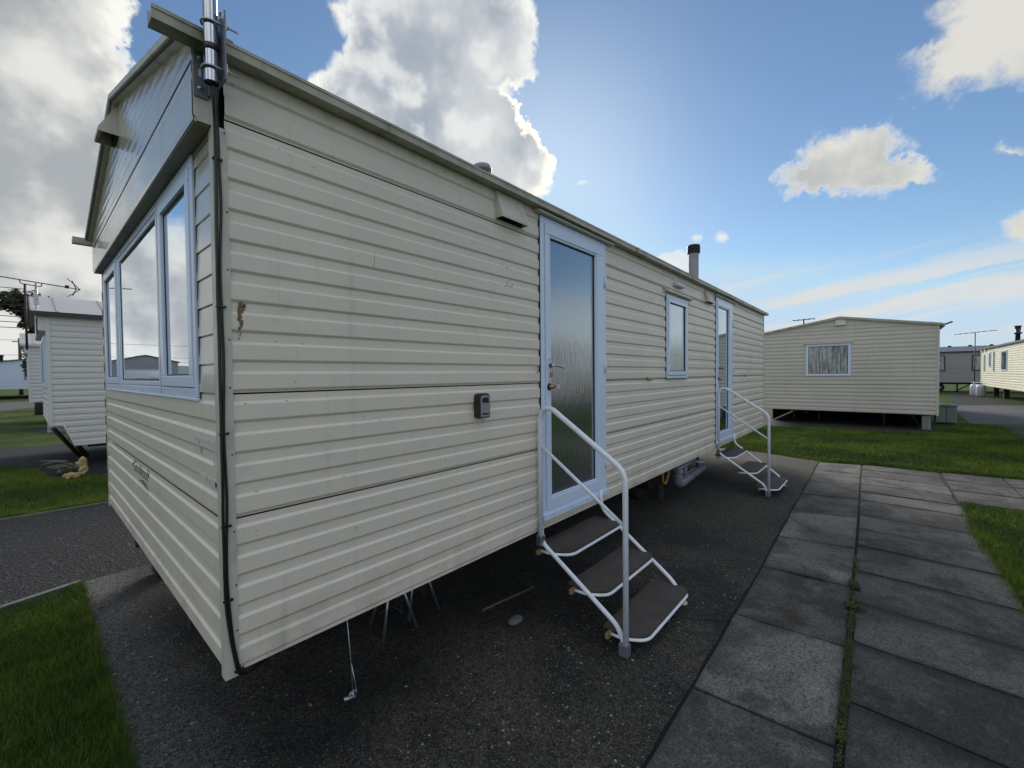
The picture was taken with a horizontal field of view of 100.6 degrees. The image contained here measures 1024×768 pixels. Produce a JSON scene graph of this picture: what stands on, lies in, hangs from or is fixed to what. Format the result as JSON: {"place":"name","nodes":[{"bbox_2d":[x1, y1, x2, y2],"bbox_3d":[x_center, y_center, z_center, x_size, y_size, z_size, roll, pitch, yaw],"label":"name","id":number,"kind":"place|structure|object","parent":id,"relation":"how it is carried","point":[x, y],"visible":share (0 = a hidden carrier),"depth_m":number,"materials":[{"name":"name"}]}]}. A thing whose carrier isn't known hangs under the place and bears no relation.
{"place":"outdoors","nodes":[
{"label":"outdoors","id":0,"kind":"place"},
{"bbox_2d":[0,402,34,410],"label":"site road","id":1,"kind":"structure","parent":0,"point":[13,405],"depth_m":25.06,"materials":[{"name":"grey asphalt"}]},
{"bbox_2d":[20,350,42,414],"bbox_3d":[-20.895,-0.293,18.601,2.929,3.355,0.842,1,2,41],"label":"windswept tree","id":2,"kind":"object","parent":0,"point":[38,408],"visible":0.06,"depth_m":18.36,"materials":[{"name":"green plant"}]},
{"bbox_2d":[0,384,1023,767],"bbox_3d":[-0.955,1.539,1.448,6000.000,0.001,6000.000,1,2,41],"label":"ground","id":3,"kind":"structure","parent":0,"point":[14,424],"depth_m":5.46,"materials":[{"name":"green plant"}]},
{"bbox_2d":[0,355,27,389],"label":"static caravan","id":4,"kind":"object","parent":3,"relation":"on","point":[13,375],"visible":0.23,"depth_m":33.51,"materials":[{"name":"metal"}]},
{"bbox_2d":[0,284,27,349],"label":"tv aerial","id":5,"kind":"object","parent":3,"relation":"on","point":[25,314],"visible":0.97,"depth_m":12.24,"materials":[{"name":"metal"}]},
{"bbox_2d":[12,338,23,394],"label":"utility pole","id":6,"kind":"object","parent":3,"relation":"on","point":[21,391],"visible":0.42,"depth_m":41.53,"materials":[{"name":"brown wood"}]},
{"bbox_2d":[0,289,49,333],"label":"windswept tree","id":7,"kind":"object","parent":3,"relation":"on","point":[18,309],"visible":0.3,"depth_m":20.21,"materials":[{"name":"green plant"}]},
{"bbox_2d":[19,333,42,402],"bbox_3d":[-14.308,-0.640,18.825,3.220,2.587,9.764,1,2,41],"label":"static caravan","id":8,"kind":"object","parent":3,"relation":"on","point":[32,353],"visible":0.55,"depth_m":14.41,"materials":[{"name":"metal"}]},
{"bbox_2d":[0,580,80,609],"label":"kerb","id":9,"kind":"structure","parent":3,"relation":"on","point":[39,595],"depth_m":3.02,"materials":[{"name":"concrete"}]},
{"bbox_2d":[19,427,66,434],"bbox_3d":[-10.747,1.296,16.249,3.834,0.001,10.622,1,2,41],"label":"gravel bay","id":10,"kind":"object","parent":3,"relation":"on","point":[42,430],"visible":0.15,"depth_m":12.84,"materials":[{"name":"grey gravel"}]},
{"bbox_2d":[0,443,106,477],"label":"gravel plot","id":11,"kind":"object","parent":3,"relation":"on","point":[30,456],"visible":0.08,"depth_m":8.43,"materials":[{"name":"grey gravel"}]},
{"bbox_2d":[39,460,78,473],"bbox_3d":[-7.314,1.338,6.888,0.386,0.250,0.464,1,2,41],"label":"driftwood","id":12,"kind":"object","parent":11,"relation":"on","point":[65,467],"visible":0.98,"depth_m":6.85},
{"bbox_2d":[59,472,79,478],"bbox_3d":[-6.858,1.420,6.589,0.109,0.101,0.222,1,2,41],"label":"dog ornament","id":13,"kind":"object","parent":11,"relation":"on","point":[69,475],"visible":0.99,"depth_m":6.58,"materials":[{"name":"beige stone"}]},
{"bbox_2d":[28,295,113,459],"bbox_3d":[-5.908,-0.223,11.726,3.220,3.152,9.764,1,2,41],"label":"static caravan","id":14,"kind":"object","parent":11,"relation":"on","point":[70,336],"visible":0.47,"depth_m":7.49,"materials":[{"name":"metal"}]},
{"bbox_2d":[0,276,80,334],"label":"tv aerial","id":15,"kind":"object","parent":14,"relation":"attached to","point":[35,296],"visible":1,"depth_m":7.15,"materials":[{"name":"metal"}]},
{"bbox_2d":[40,342,41,385],"bbox_3d":[-9.676,-0.405,8.755,0.720,0.900,0.040,1,2,41],"label":"window","id":16,"kind":"structure","parent":14,"relation":"in","point":[40,342],"depth_m":8.94,"materials":[{"name":"plastic"}]},
{"bbox_2d":[41,339,43,386],"bbox_3d":[-8.998,-0.398,8.164,1.020,0.900,0.040,1,2,41],"label":"window","id":17,"kind":"structure","parent":14,"relation":"in","point":[41,339],"depth_m":8.44,"materials":[{"name":"plastic"}]},
{"bbox_2d":[42,335,46,387],"bbox_3d":[-8.327,-0.391,7.579,0.700,0.900,0.040,1,2,41],"label":"window","id":18,"kind":"structure","parent":14,"relation":"in","point":[43,338],"depth_m":7.35,"materials":[{"name":"plastic"}]},
{"bbox_2d":[72,456,88,475],"bbox_3d":[-6.852,1.304,6.757,0.166,0.302,0.158,-1,1,-18],"label":"bear ornament","id":19,"kind":"object","parent":11,"relation":"on","point":[81,462],"visible":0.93,"depth_m":6.73,"materials":[{"name":"beige plastic"}]},
{"bbox_2d":[0,501,108,520],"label":"kerb","id":20,"kind":"structure","parent":3,"relation":"on","point":[38,513],"depth_m":4.93,"materials":[{"name":"concrete"}]},
{"bbox_2d":[0,464,110,519],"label":"grass","id":21,"kind":"structure","parent":3,"relation":"on","point":[5,484],"depth_m":5.94,"materials":[{"name":"green plant"}]},
{"bbox_2d":[0,577,144,767],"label":"grass","id":22,"kind":"structure","parent":3,"relation":"on","point":[10,622],"depth_m":2.14,"materials":[{"name":"green plant"}]},
{"bbox_2d":[0,503,151,605],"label":"gravel drive","id":23,"kind":"structure","parent":3,"relation":"on","point":[41,553],"depth_m":3.86,"materials":[{"name":"grey gravel"}]},
{"bbox_2d":[83,448,818,767],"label":"concrete pad","id":24,"kind":"object","parent":3,"relation":"on","point":[426,692],"visible":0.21,"depth_m":2.28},
{"bbox_2d":[344,620,357,701],"bbox_3d":[-0.787,1.242,2.032,0.070,0.541,0.056,0,1,15],"label":"tie down","id":25,"kind":"object","parent":24,"relation":"on","point":[351,696],"visible":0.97,"depth_m":2.04,"materials":[{"name":"silver metal"}]},
{"bbox_2d":[369,593,417,641],"bbox_3d":[-0.733,1.226,2.612,0.228,0.544,0.228,-2,2,-39],"label":"jack stand","id":26,"kind":"object","parent":24,"relation":"on","point":[391,602],"visible":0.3,"depth_m":2.60,"materials":[{"name":"metal"}]},
{"bbox_2d":[395,582,439,620],"bbox_3d":[-0.633,1.220,2.817,0.228,0.544,0.228,-2,2,-39],"label":"jack stand","id":27,"kind":"object","parent":24,"relation":"on","point":[424,594],"visible":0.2,"depth_m":2.80,"materials":[{"name":"metal"}]},
{"bbox_2d":[72,2,768,680],"bbox_3d":[0.679,-0.250,5.577,3.136,3.336,8.780,1,2,41],"label":"static caravan","id":28,"kind":"object","parent":24,"relation":"on","point":[396,298],"visible":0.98,"depth_m":1.93,"materials":[{"name":"beige"}]},
{"bbox_2d":[103,256,119,388],"bbox_3d":[-2.871,-0.412,3.068,0.723,0.891,0.047,1,2,41],"label":"window frame","id":29,"kind":"structure","parent":28,"relation":"in","point":[110,273],"depth_m":3.08,"materials":[{"name":"plastic"}]},
{"bbox_2d":[116,202,160,393],"bbox_3d":[-2.109,-0.405,2.407,1.282,0.891,0.042,1,2,41],"label":"window frame","id":30,"kind":"structure","parent":28,"relation":"in","point":[137,268],"depth_m":2.33,"materials":[{"name":"plastic"}]},
{"bbox_2d":[156,154,206,397],"bbox_3d":[-1.390,-0.397,1.777,0.618,0.891,0.047,1,2,41],"label":"window frame","id":31,"kind":"structure","parent":28,"relation":"in","point":[175,207],"depth_m":1.74,"materials":[{"name":"plastic"}]},
{"bbox_2d":[193,0,238,100],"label":"aerial mast","id":32,"kind":"object","parent":28,"relation":"attached to","point":[210,65],"visible":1,"depth_m":1.31,"materials":[{"name":"silver metal"}]},
{"bbox_2d":[211,12,267,675],"bbox_3d":[-0.944,-0.079,1.570,0.064,2.196,0.467,-1,1,-2],"label":"cable","id":33,"kind":"object","parent":28,"relation":"attached to","point":[240,670],"visible":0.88,"depth_m":1.40,"materials":[{"name":"black plastic"}]},
{"bbox_2d":[474,393,489,417],"bbox_3d":[-0.160,0.116,2.296,0.050,0.132,0.084,1,2,41],"label":"key safe","id":34,"kind":"object","parent":28,"relation":"attached to","point":[481,405],"visible":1,"depth_m":2.27,"materials":[{"name":"black plastic"}]},
{"bbox_2d":[544,223,606,509],"bbox_3d":[0.480,-0.115,3.045,0.099,1.854,0.796,1,2,41],"label":"door","id":35,"kind":"structure","parent":28,"relation":"in","point":[574,278],"depth_m":3.02,"materials":[{"name":"glass"}]},
{"bbox_2d":[661,294,687,378],"bbox_3d":[1.741,-0.485,4.537,0.074,0.857,0.626,1,2,41],"label":"window frame","id":36,"kind":"structure","parent":28,"relation":"in","point":[676,339],"depth_m":4.52,"materials":[{"name":"plastic"}]},
{"bbox_2d":[717,300,733,437],"bbox_3d":[2.961,-0.194,5.890,0.099,1.837,0.773,1,2,41],"label":"door","id":37,"kind":"structure","parent":28,"relation":"in","point":[725,323],"depth_m":5.94,"materials":[{"name":"plastic"}]},
{"bbox_2d":[482,586,534,611],"bbox_3d":[-0.015,1.472,2.923,0.465,0.019,0.018,-2,2,-41],"label":"stick","id":38,"kind":"object","parent":24,"relation":"on","point":[505,599],"visible":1,"depth_m":2.90,"materials":[{"name":"brown wood"}]},
{"bbox_2d":[508,615,522,625],"bbox_3d":[0.021,1.469,2.644,0.071,0.041,0.118,1,2,41],"label":"stone","id":39,"kind":"object","parent":24,"relation":"on","point":[514,620],"visible":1,"depth_m":2.62,"materials":[{"name":"grey stone"}]},
{"bbox_2d":[536,406,687,658],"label":"entrance steps","id":40,"kind":"structure","parent":24,"relation":"on","point":[646,610],"depth_m":2.64,"materials":[{"name":"white paint"}]},
{"bbox_2d":[671,616,730,621],"bbox_3d":[1.169,1.484,2.671,0.388,0.011,0.028,0,1,9],"label":"crack","id":41,"kind":"object","parent":24,"relation":"on","point":[702,619],"visible":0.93,"depth_m":2.67,"materials":[{"name":"black asphalt"}]},
{"bbox_2d":[715,387,787,497],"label":"entrance steps","id":42,"kind":"structure","parent":24,"relation":"on","point":[768,483],"depth_m":5.55,"materials":[{"name":"grey metal"}]},
{"bbox_2d":[764,408,939,432],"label":"bare earth","id":43,"kind":"structure","parent":3,"relation":"on","point":[862,420],"depth_m":13.34,"materials":[{"name":"brown soil"}]},
{"bbox_2d":[764,316,952,429],"bbox_3d":[12.765,-0.486,15.955,4.389,3.135,10.161,1,2,41],"label":"static caravan","id":44,"kind":"object","parent":43,"relation":"on","point":[859,364],"visible":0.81,"depth_m":12.01,"materials":[{"name":"metal"}]},
{"bbox_2d":[803,341,852,375],"bbox_3d":[9.194,-0.725,12.386,1.162,0.970,0.075,1,2,41],"label":"window","id":45,"kind":"structure","parent":44,"relation":"in","point":[822,359],"depth_m":12.37,"materials":[{"name":"plastic"}]},
{"bbox_2d":[819,456,1023,479],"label":"grass","id":46,"kind":"structure","parent":3,"relation":"on","point":[922,468],"depth_m":6.62,"materials":[{"name":"green plant"}]},
{"bbox_2d":[934,403,958,422],"bbox_3d":[12.716,0.848,12.466,0.492,0.545,0.460,1,2,41],"label":"utility cabinet","id":47,"kind":"object","parent":3,"relation":"on","point":[947,413],"visible":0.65,"depth_m":12.30,"materials":[{"name":"green metal"}]},
{"bbox_2d":[939,344,1000,391],"bbox_3d":[30.825,-1.189,33.309,14.144,3.400,4.120,1,2,41],"label":"static caravan","id":48,"kind":"object","parent":3,"relation":"on","point":[956,365],"visible":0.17,"depth_m":30.14,"materials":[{"name":"metal"}]},
{"bbox_2d":[939,355,944,370],"bbox_3d":[30.808,-1.491,30.699,0.700,1.120,0.040,1,2,41],"label":"window","id":49,"kind":"structure","parent":48,"relation":"in","point":[942,358],"depth_m":30.57,"materials":[{"name":"black glass"}]},
{"bbox_2d":[972,355,980,370],"bbox_3d":[32.429,-1.474,29.286,1.000,1.120,0.040,1,2,41],"label":"window","id":50,"kind":"structure","parent":48,"relation":"in","point":[977,357],"depth_m":29.45,"materials":[{"name":"black glass"}]},
{"bbox_2d":[949,394,1011,404],"bbox_3d":[24.623,0.817,22.565,12.673,0.001,1.964,-2,2,-44],"label":"parking bay","id":51,"kind":"object","parent":3,"relation":"on","point":[958,399],"visible":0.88,"depth_m":21.67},
{"bbox_2d":[970,382,977,395],"bbox_3d":[27.893,0.281,25.625,0.394,0.820,0.400,1,2,41],"label":"gas bottle","id":52,"kind":"object","parent":51,"relation":"on","point":[972,389],"visible":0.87,"depth_m":25.54,"materials":[{"name":"grey metal"}]},
{"bbox_2d":[955,330,996,381],"bbox_3d":[28.910,-1.402,26.544,0.700,3.764,1.925,-1,1,-21],"label":"tv aerial","id":53,"kind":"object","parent":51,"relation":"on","point":[974,347],"visible":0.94,"depth_m":26.54,"materials":[{"name":"metal"}]},
{"bbox_2d":[976,382,985,395],"bbox_3d":[27.415,0.303,24.848,0.394,0.820,0.400,1,2,41],"label":"gas bottle","id":54,"kind":"object","parent":51,"relation":"on","point":[980,389],"visible":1,"depth_m":24.73,"materials":[{"name":"grey metal"}]},
{"bbox_2d":[956,498,1023,619],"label":"grass","id":55,"kind":"structure","parent":3,"relation":"on","point":[973,523],"depth_m":3.60,"materials":[{"name":"green plant"}]},
{"bbox_2d":[978,325,1023,398],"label":"static caravan","id":56,"kind":"object","parent":3,"relation":"on","point":[1002,365],"visible":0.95,"depth_m":21.12,"materials":[{"name":"metal"}]},
{"bbox_2d":[989,352,990,366],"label":"window","id":57,"kind":"structure","parent":56,"relation":"in","point":[989,352],"depth_m":23.40,"materials":[{"name":"plastic"}]},
{"bbox_2d":[993,351,994,371],"bbox_3d":[25.674,-1.201,22.636,0.040,1.100,0.250,1,2,41],"label":"window","id":58,"kind":"structure","parent":56,"relation":"in","point":[993,351],"depth_m":22.58,"materials":[{"name":"plastic"}]},
{"bbox_2d":[1001,350,1007,370],"bbox_3d":[24.015,-1.143,20.734,0.040,1.000,1.200,1,2,41],"label":"window","id":59,"kind":"structure","parent":56,"relation":"in","point":[1004,354],"depth_m":20.68,"materials":[{"name":"plastic"}]},
{"bbox_2d":[0,0,1023,360],"label":"sky","id":60,"kind":"structure","parent":0,"point":[823,159],"materials":[{"name":"blue"}]},
{"bbox_2d":[641,461,1023,767],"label":"pavement","id":61,"kind":"structure","parent":0,"point":[929,557],"depth_m":2.39,"materials":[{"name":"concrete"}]},
{"bbox_2d":[788,554,865,765],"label":"weeds","id":62,"kind":"object","parent":61,"relation":"on","point":[845,698],"visible":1,"depth_m":2.16,"materials":[{"name":"green plant"}]},
{"bbox_2d":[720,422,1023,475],"bbox_3d":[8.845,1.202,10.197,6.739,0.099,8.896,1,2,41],"label":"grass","id":63,"kind":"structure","parent":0,"point":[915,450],"depth_m":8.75,"materials":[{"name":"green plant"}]},
{"bbox_2d":[957,405,1023,424],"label":"cross road","id":64,"kind":"structure","parent":0,"point":[994,414],"depth_m":14.95,"materials":[{"name":"grey asphalt"}]},
{"bbox_2d":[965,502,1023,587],"bbox_3d":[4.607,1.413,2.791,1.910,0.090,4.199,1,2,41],"label":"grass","id":65,"kind":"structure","parent":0,"point":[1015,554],"depth_m":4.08,"materials":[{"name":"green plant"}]},
{"bbox_2d":[1007,427,1023,434],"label":"path","id":66,"kind":"structure","parent":0,"point":[1018,430],"depth_m":11.03,"materials":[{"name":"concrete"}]}
]}

